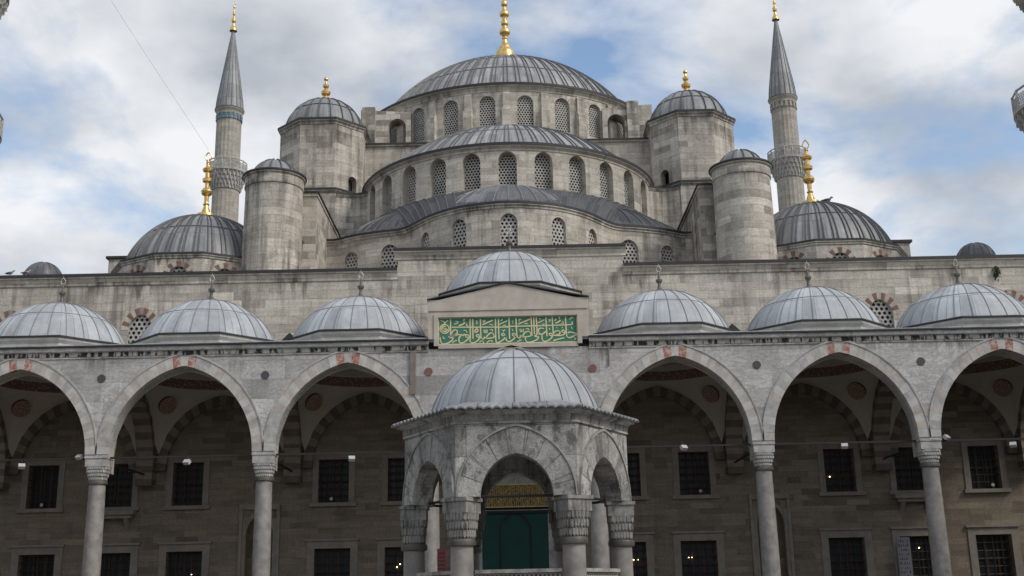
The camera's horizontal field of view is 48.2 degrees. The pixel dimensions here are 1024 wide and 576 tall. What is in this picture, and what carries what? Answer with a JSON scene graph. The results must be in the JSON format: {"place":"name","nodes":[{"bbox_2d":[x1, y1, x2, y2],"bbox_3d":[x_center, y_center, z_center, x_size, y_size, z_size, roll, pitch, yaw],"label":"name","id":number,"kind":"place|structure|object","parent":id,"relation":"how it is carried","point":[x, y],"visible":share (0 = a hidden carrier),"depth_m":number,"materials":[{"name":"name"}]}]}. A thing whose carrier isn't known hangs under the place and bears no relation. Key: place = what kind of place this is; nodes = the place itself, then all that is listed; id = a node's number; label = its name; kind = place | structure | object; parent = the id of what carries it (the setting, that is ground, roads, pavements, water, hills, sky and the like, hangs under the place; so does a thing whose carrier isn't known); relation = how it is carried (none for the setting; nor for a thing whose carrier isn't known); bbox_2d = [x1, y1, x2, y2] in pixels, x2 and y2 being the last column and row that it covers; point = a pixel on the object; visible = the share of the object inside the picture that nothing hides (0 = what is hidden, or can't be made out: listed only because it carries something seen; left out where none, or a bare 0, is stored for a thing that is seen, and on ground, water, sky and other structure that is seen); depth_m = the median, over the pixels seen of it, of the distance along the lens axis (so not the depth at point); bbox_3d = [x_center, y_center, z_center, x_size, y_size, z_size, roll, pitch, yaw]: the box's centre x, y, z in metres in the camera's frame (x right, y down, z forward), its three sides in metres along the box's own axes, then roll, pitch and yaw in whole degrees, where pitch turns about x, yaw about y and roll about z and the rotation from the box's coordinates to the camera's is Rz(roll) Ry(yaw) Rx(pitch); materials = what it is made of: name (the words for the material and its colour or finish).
{"place":"outdoors","nodes":[
{"label":"outdoors","id":0,"kind":"place"},
{"bbox_2d":[0,0,1023,274],"label":"sky","id":1,"kind":"structure","parent":0,"point":[905,117],"materials":[{"name":"white"}]},
{"label":"courtyard pavement","id":2,"kind":"structure","parent":0,"visible":0},
{"bbox_2d":[437,549,445,571],"bbox_3d":[-2.586,11.317,42.116,0.500,3.350,0.400,-1,-15,0],"label":"information stand","id":3,"kind":"object","parent":2,"relation":"on","point":[441,559],"visible":0.95,"depth_m":42.41,"materials":[{"name":"red"}]},
{"bbox_2d":[391,349,638,575],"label":"fountain kiosk","id":4,"kind":"object","parent":2,"relation":"on","point":[489,422],"visible":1,"depth_m":23.46,"materials":[{"name":"stone"}]},
{"label":"ground","id":5,"kind":"structure","parent":0,"visible":0},
{"bbox_2d":[0,0,9,143],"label":"minaret","id":6,"kind":"object","parent":5,"relation":"on","point":[4,4],"visible":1,"depth_m":62.63,"materials":[{"name":"stone"}]},
{"bbox_2d":[206,2,247,221],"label":"minaret","id":7,"kind":"object","parent":5,"relation":"on","point":[227,183],"visible":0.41,"depth_m":115.53,"materials":[{"name":"stone"}]},
{"bbox_2d":[0,0,1023,575],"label":"mosque","id":8,"kind":"structure","parent":5,"relation":"on","point":[416,198],"depth_m":56.52,"materials":[{"name":"stone"}]},
{"bbox_2d":[0,310,15,321],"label":"lunette window","id":9,"kind":"structure","parent":8,"relation":"in","point":[4,315],"depth_m":56.26,"materials":[{"name":"stone"}]},
{"bbox_2d":[10,544,64,575],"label":"lower window","id":10,"kind":"structure","parent":8,"relation":"in","point":[36,561],"depth_m":53.29,"materials":[{"name":"stone"}]},
{"bbox_2d":[16,460,65,512],"bbox_3d":[-22.180,9.397,54.240,2.200,2.480,0.600,-1,-15,0],"label":"upper window","id":11,"kind":"structure","parent":8,"relation":"in","point":[47,482],"depth_m":54.30,"materials":[{"name":"stone"}]},
{"bbox_2d":[100,543,140,575],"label":"lower window","id":12,"kind":"structure","parent":8,"relation":"in","point":[121,559],"depth_m":53.33,"materials":[{"name":"stone"}]},
{"bbox_2d":[104,459,138,510],"bbox_3d":[-18.651,9.323,54.246,2.200,2.480,0.600,-1,-15,0],"label":"upper window","id":13,"kind":"structure","parent":8,"relation":"in","point":[121,494],"depth_m":54.33,"materials":[{"name":"stone"}]},
{"bbox_2d":[121,307,156,342],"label":"lunette window","id":14,"kind":"structure","parent":8,"relation":"in","point":[138,326],"depth_m":56.25,"materials":[{"name":"stone"}]},
{"bbox_2d":[130,265,147,272],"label":"corner window","id":15,"kind":"structure","parent":8,"relation":"in","point":[139,267],"depth_m":61.06,"materials":[{"name":"stone"}]},
{"bbox_2d":[113,4,208,149],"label":"cable","id":16,"kind":"object","parent":8,"relation":"attached to","point":[163,81],"visible":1,"depth_m":66.66,"materials":[{"name":"metal"}]},
{"bbox_2d":[163,261,192,271],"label":"corner window","id":17,"kind":"structure","parent":8,"relation":"in","point":[187,267],"depth_m":60.46,"materials":[{"name":"stone"}]},
{"bbox_2d":[157,541,211,575],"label":"lower window","id":18,"kind":"structure","parent":8,"relation":"in","point":[181,562],"depth_m":53.31,"materials":[{"name":"stone"}]},
{"bbox_2d":[162,457,209,509],"bbox_3d":[-15.322,9.254,54.251,2.200,2.480,0.600,-1,-15,0],"label":"upper window","id":19,"kind":"structure","parent":8,"relation":"in","point":[191,484],"depth_m":54.30,"materials":[{"name":"stone"}]},
{"bbox_2d":[211,263,236,270],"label":"corner window","id":20,"kind":"structure","parent":8,"relation":"in","point":[222,265],"depth_m":61.07,"materials":[{"name":"stone"}]},
{"bbox_2d":[305,538,359,575],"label":"lower window","id":21,"kind":"structure","parent":8,"relation":"in","point":[328,562],"depth_m":53.33,"materials":[{"name":"stone"}]},
{"bbox_2d":[309,454,356,506],"bbox_3d":[-8.433,9.110,54.263,2.200,2.480,0.600,-1,-15,0],"label":"upper window","id":22,"kind":"structure","parent":8,"relation":"in","point":[337,477],"depth_m":54.33,"materials":[{"name":"stone"}]},
{"bbox_2d":[346,253,357,267],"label":"lattice window","id":23,"kind":"structure","parent":8,"relation":"in","point":[352,261],"depth_m":66.49,"materials":[{"name":"stone"}]},
{"bbox_2d":[375,537,403,575],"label":"lower window","id":24,"kind":"structure","parent":8,"relation":"in","point":[392,563],"depth_m":53.33,"materials":[{"name":"stone"}]},
{"bbox_2d":[381,245,397,267],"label":"lattice window","id":25,"kind":"structure","parent":8,"relation":"in","point":[387,257],"depth_m":65.58,"materials":[{"name":"stone"}]},
{"bbox_2d":[388,179,391,210],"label":"lattice window","id":26,"kind":"structure","parent":8,"relation":"in","point":[390,184],"depth_m":72.79,"materials":[{"name":"stone"}]},
{"bbox_2d":[379,453,404,504],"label":"upper window","id":27,"kind":"structure","parent":8,"relation":"in","point":[396,466],"depth_m":54.34,"materials":[{"name":"stone"}]},
{"bbox_2d":[391,126,396,142],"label":"lattice window","id":28,"kind":"structure","parent":8,"relation":"in","point":[394,131],"depth_m":85.10,"materials":[{"name":"stone"}]},
{"bbox_2d":[408,168,415,202],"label":"lattice window","id":29,"kind":"structure","parent":8,"relation":"in","point":[412,180],"depth_m":71.24,"materials":[{"name":"stone"}]},
{"bbox_2d":[414,109,423,141],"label":"lattice window","id":30,"kind":"structure","parent":8,"relation":"in","point":[419,116],"depth_m":83.47,"materials":[{"name":"stone"}]},
{"bbox_2d":[424,233,428,246],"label":"lattice window","id":31,"kind":"structure","parent":8,"relation":"in","point":[426,244],"depth_m":63.70,"materials":[{"name":"stone"}]},
{"bbox_2d":[434,161,445,195],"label":"lattice window","id":32,"kind":"structure","parent":8,"relation":"in","point":[440,169],"depth_m":70.09,"materials":[{"name":"stone"}]},
{"bbox_2d":[444,102,457,134],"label":"lattice window","id":33,"kind":"structure","parent":8,"relation":"in","point":[451,110],"depth_m":82.30,"materials":[{"name":"stone"}]},
{"bbox_2d":[453,220,465,246],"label":"lattice window","id":34,"kind":"structure","parent":8,"relation":"in","point":[459,230],"depth_m":61.93,"materials":[{"name":"stone"}]},
{"bbox_2d":[465,156,480,190],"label":"lattice window","id":35,"kind":"structure","parent":8,"relation":"in","point":[472,165],"depth_m":69.39,"materials":[{"name":"stone"}]},
{"bbox_2d":[480,97,495,126],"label":"lattice window","id":36,"kind":"structure","parent":8,"relation":"in","point":[487,105],"depth_m":81.72,"materials":[{"name":"stone"}]},
{"bbox_2d":[499,154,516,184],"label":"lattice window","id":37,"kind":"structure","parent":8,"relation":"in","point":[507,163],"depth_m":69.18,"materials":[{"name":"stone"}]},
{"bbox_2d":[500,214,517,245],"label":"lattice window","id":38,"kind":"structure","parent":8,"relation":"in","point":[508,221],"depth_m":61.22,"materials":[{"name":"stone"}]},
{"bbox_2d":[517,97,532,125],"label":"lattice window","id":39,"kind":"structure","parent":8,"relation":"in","point":[524,104],"depth_m":81.74,"materials":[{"name":"stone"}]},
{"bbox_2d":[535,155,550,188],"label":"lattice window","id":40,"kind":"structure","parent":8,"relation":"in","point":[542,164],"depth_m":69.40,"materials":[{"name":"stone"}]},
{"bbox_2d":[552,218,564,244],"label":"lattice window","id":41,"kind":"structure","parent":8,"relation":"in","point":[558,236],"depth_m":61.94,"materials":[{"name":"stone"}]},
{"bbox_2d":[555,99,568,132],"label":"lattice window","id":42,"kind":"structure","parent":8,"relation":"in","point":[561,109],"depth_m":82.30,"materials":[{"name":"stone"}]},
{"bbox_2d":[569,158,581,192],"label":"lattice window","id":43,"kind":"structure","parent":8,"relation":"in","point":[574,166],"depth_m":70.12,"materials":[{"name":"stone"}]},
{"bbox_2d":[589,230,594,243],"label":"lattice window","id":44,"kind":"structure","parent":8,"relation":"in","point":[591,240],"depth_m":63.70,"materials":[{"name":"stone"}]},
{"bbox_2d":[588,106,599,137],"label":"lattice window","id":45,"kind":"structure","parent":8,"relation":"in","point":[594,129],"depth_m":83.49,"materials":[{"name":"stone"}]},
{"bbox_2d":[600,165,608,198],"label":"lattice window","id":46,"kind":"structure","parent":8,"relation":"in","point":[603,179],"depth_m":71.28,"materials":[{"name":"stone"}]},
{"bbox_2d":[617,122,622,137],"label":"lattice window","id":47,"kind":"structure","parent":8,"relation":"in","point":[619,127],"depth_m":85.16,"materials":[{"name":"stone"}]},
{"bbox_2d":[624,175,627,205],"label":"lattice window","id":48,"kind":"structure","parent":8,"relation":"in","point":[625,186],"depth_m":72.84,"materials":[{"name":"stone"}]},
{"bbox_2d":[622,240,637,261],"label":"lattice window","id":49,"kind":"structure","parent":8,"relation":"in","point":[631,254],"depth_m":65.61,"materials":[{"name":"stone"}]},
{"bbox_2d":[608,532,654,575],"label":"lower window","id":50,"kind":"structure","parent":8,"relation":"in","point":[639,551],"depth_m":53.32,"materials":[{"name":"stone"}]},
{"bbox_2d":[627,448,649,499],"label":"upper window","id":51,"kind":"structure","parent":8,"relation":"in","point":[633,460],"depth_m":54.34,"materials":[{"name":"stone"}]},
{"bbox_2d":[661,246,672,261],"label":"lattice window","id":52,"kind":"structure","parent":8,"relation":"in","point":[666,256],"depth_m":66.52,"materials":[{"name":"stone"}]},
{"bbox_2d":[672,446,719,498],"bbox_3d":[8.623,8.755,54.292,2.200,2.480,0.600,-1,-15,0],"label":"upper window","id":53,"kind":"structure","parent":8,"relation":"in","point":[690,470],"depth_m":54.36,"materials":[{"name":"stone"}]},
{"bbox_2d":[671,530,725,575],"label":"lower window","id":54,"kind":"structure","parent":8,"relation":"in","point":[694,555],"depth_m":53.33,"materials":[{"name":"glass"}]},
{"bbox_2d":[783,251,807,258],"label":"corner window","id":55,"kind":"structure","parent":8,"relation":"in","point":[794,253],"depth_m":61.10,"materials":[{"name":"stone"}]},
{"bbox_2d":[820,196,833,200],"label":"gull","id":56,"kind":"object","parent":8,"relation":"on","point":[828,199],"visible":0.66,"depth_m":65.57,"materials":[{"name":"white"}]},
{"bbox_2d":[826,247,854,257],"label":"corner window","id":57,"kind":"structure","parent":8,"relation":"in","point":[838,249],"depth_m":60.52,"materials":[{"name":"stone"}]},
{"bbox_2d":[816,443,865,495],"bbox_3d":[15.511,8.611,54.303,2.200,2.480,0.600,-1,-15,0],"label":"upper window","id":58,"kind":"structure","parent":8,"relation":"in","point":[835,468],"depth_m":54.36,"materials":[{"name":"stone"}]},
{"bbox_2d":[818,527,874,575],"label":"lower window","id":59,"kind":"structure","parent":8,"relation":"in","point":[842,555],"depth_m":53.33,"materials":[{"name":"stone"}]},
{"bbox_2d":[871,249,888,256],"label":"corner window","id":60,"kind":"structure","parent":8,"relation":"in","point":[877,252],"depth_m":61.11,"materials":[{"name":"stone"}]},
{"bbox_2d":[864,292,899,326],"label":"lunette window","id":61,"kind":"structure","parent":8,"relation":"in","point":[882,310],"depth_m":56.32,"materials":[{"name":"stone"}]},
{"bbox_2d":[889,442,923,494],"bbox_3d":[18.841,8.542,54.309,2.200,2.480,0.600,-1,-15,0],"label":"upper window","id":62,"kind":"structure","parent":8,"relation":"in","point":[906,477],"depth_m":54.40,"materials":[{"name":"stone"}]},
{"bbox_2d":[889,526,932,575],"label":"lower window","id":63,"kind":"structure","parent":8,"relation":"in","point":[918,535],"depth_m":53.36,"materials":[{"name":"stone"}]},
{"bbox_2d":[960,440,1011,492],"bbox_3d":[22.370,8.468,54.315,2.200,2.480,0.600,-1,-15,0],"label":"upper window","id":64,"kind":"structure","parent":8,"relation":"in","point":[979,463],"depth_m":54.38,"materials":[{"name":"stone"}]},
{"bbox_2d":[965,524,1023,575],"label":"lower window","id":65,"kind":"structure","parent":8,"relation":"in","point":[990,555],"depth_m":53.34,"materials":[{"name":"stone"}]},
{"bbox_2d":[992,266,1000,280],"bbox_3d":[23.941,-0.696,56.515,0.411,0.809,0.276,-1,-15,0],"label":"wall plant","id":66,"kind":"object","parent":8,"relation":"attached to","point":[996,270],"depth_m":56.50,"materials":[{"name":"green plant"}]},
{"bbox_2d":[1004,289,1023,303],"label":"lunette window","id":67,"kind":"structure","parent":8,"relation":"in","point":[1020,297],"depth_m":56.33,"materials":[{"name":"stone"}]},
{"bbox_2d":[0,228,1023,575],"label":"portico","id":68,"kind":"structure","parent":5,"relation":"on","point":[160,384],"depth_m":48.92,"materials":[{"name":"stone"}]},
{"bbox_2d":[18,461,24,468],"bbox_3d":[-20.425,7.336,47.670,0.260,0.427,0.291,7,-17,-28],"label":"floodlight","id":69,"kind":"object","parent":68,"relation":"attached to","point":[21,465],"visible":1,"depth_m":47.58,"materials":[{"name":"white metal"}]},
{"bbox_2d":[75,450,83,459],"bbox_3d":[-18.045,6.968,47.759,0.260,0.427,0.291,-7,-16,22],"label":"floodlight","id":70,"kind":"object","parent":68,"relation":"attached to","point":[80,456],"visible":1,"depth_m":47.67,"materials":[{"name":"white metal"}]},
{"bbox_2d":[182,456,190,464],"bbox_3d":[-13.538,7.163,47.688,0.260,0.427,0.291,-6,-16,16],"label":"floodlight","id":71,"kind":"object","parent":68,"relation":"attached to","point":[186,462],"visible":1,"depth_m":47.59,"materials":[{"name":"white metal"}]},
{"bbox_2d":[348,453,354,460],"bbox_3d":[-6.683,7.020,47.700,0.260,0.427,0.291,2,-15,-11],"label":"floodlight","id":72,"kind":"object","parent":68,"relation":"attached to","point":[351,458],"visible":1,"depth_m":47.60,"materials":[{"name":"white metal"}]},
{"bbox_2d":[680,441,687,450],"bbox_3d":[7.164,6.577,47.765,0.260,0.427,0.291,5,-16,-22],"label":"floodlight","id":73,"kind":"object","parent":68,"relation":"attached to","point":[683,447],"visible":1,"depth_m":47.67,"materials":[{"name":"white metal"}]},
{"bbox_2d":[841,439,847,448],"bbox_3d":[13.875,6.505,47.758,0.260,0.427,0.291,-4,-15,11],"label":"floodlight","id":74,"kind":"object","parent":68,"relation":"attached to","point":[844,445],"visible":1,"depth_m":47.66,"materials":[{"name":"white metal"}]},
{"bbox_2d":[896,537,912,575],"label":"information board","id":75,"kind":"object","parent":68,"relation":"on","point":[904,557],"visible":1,"depth_m":52.86,"materials":[{"name":"metal"}]},
{"bbox_2d":[942,430,950,439],"bbox_3d":[18.141,6.156,47.838,0.260,0.427,0.291,11,-19,-39],"label":"floodlight","id":76,"kind":"object","parent":68,"relation":"attached to","point":[945,437],"visible":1,"depth_m":47.74,"materials":[{"name":"white metal"}]},
{"bbox_2d":[1009,438,1016,447],"bbox_3d":[20.901,6.446,47.748,0.260,0.427,0.291,-9,-17,27],"label":"floodlight","id":77,"kind":"object","parent":68,"relation":"attached to","point":[1012,444],"visible":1,"depth_m":47.66,"materials":[{"name":"white metal"}]},
{"bbox_2d":[767,0,807,210],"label":"minaret","id":78,"kind":"object","parent":5,"relation":"on","point":[788,173],"visible":0.3,"depth_m":115.62,"materials":[{"name":"stone"}]},
{"bbox_2d":[1011,0,1023,132],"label":"minaret","id":79,"kind":"object","parent":5,"relation":"on","point":[1018,111],"visible":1,"depth_m":60.93,"materials":[{"name":"stone"}]}
]}

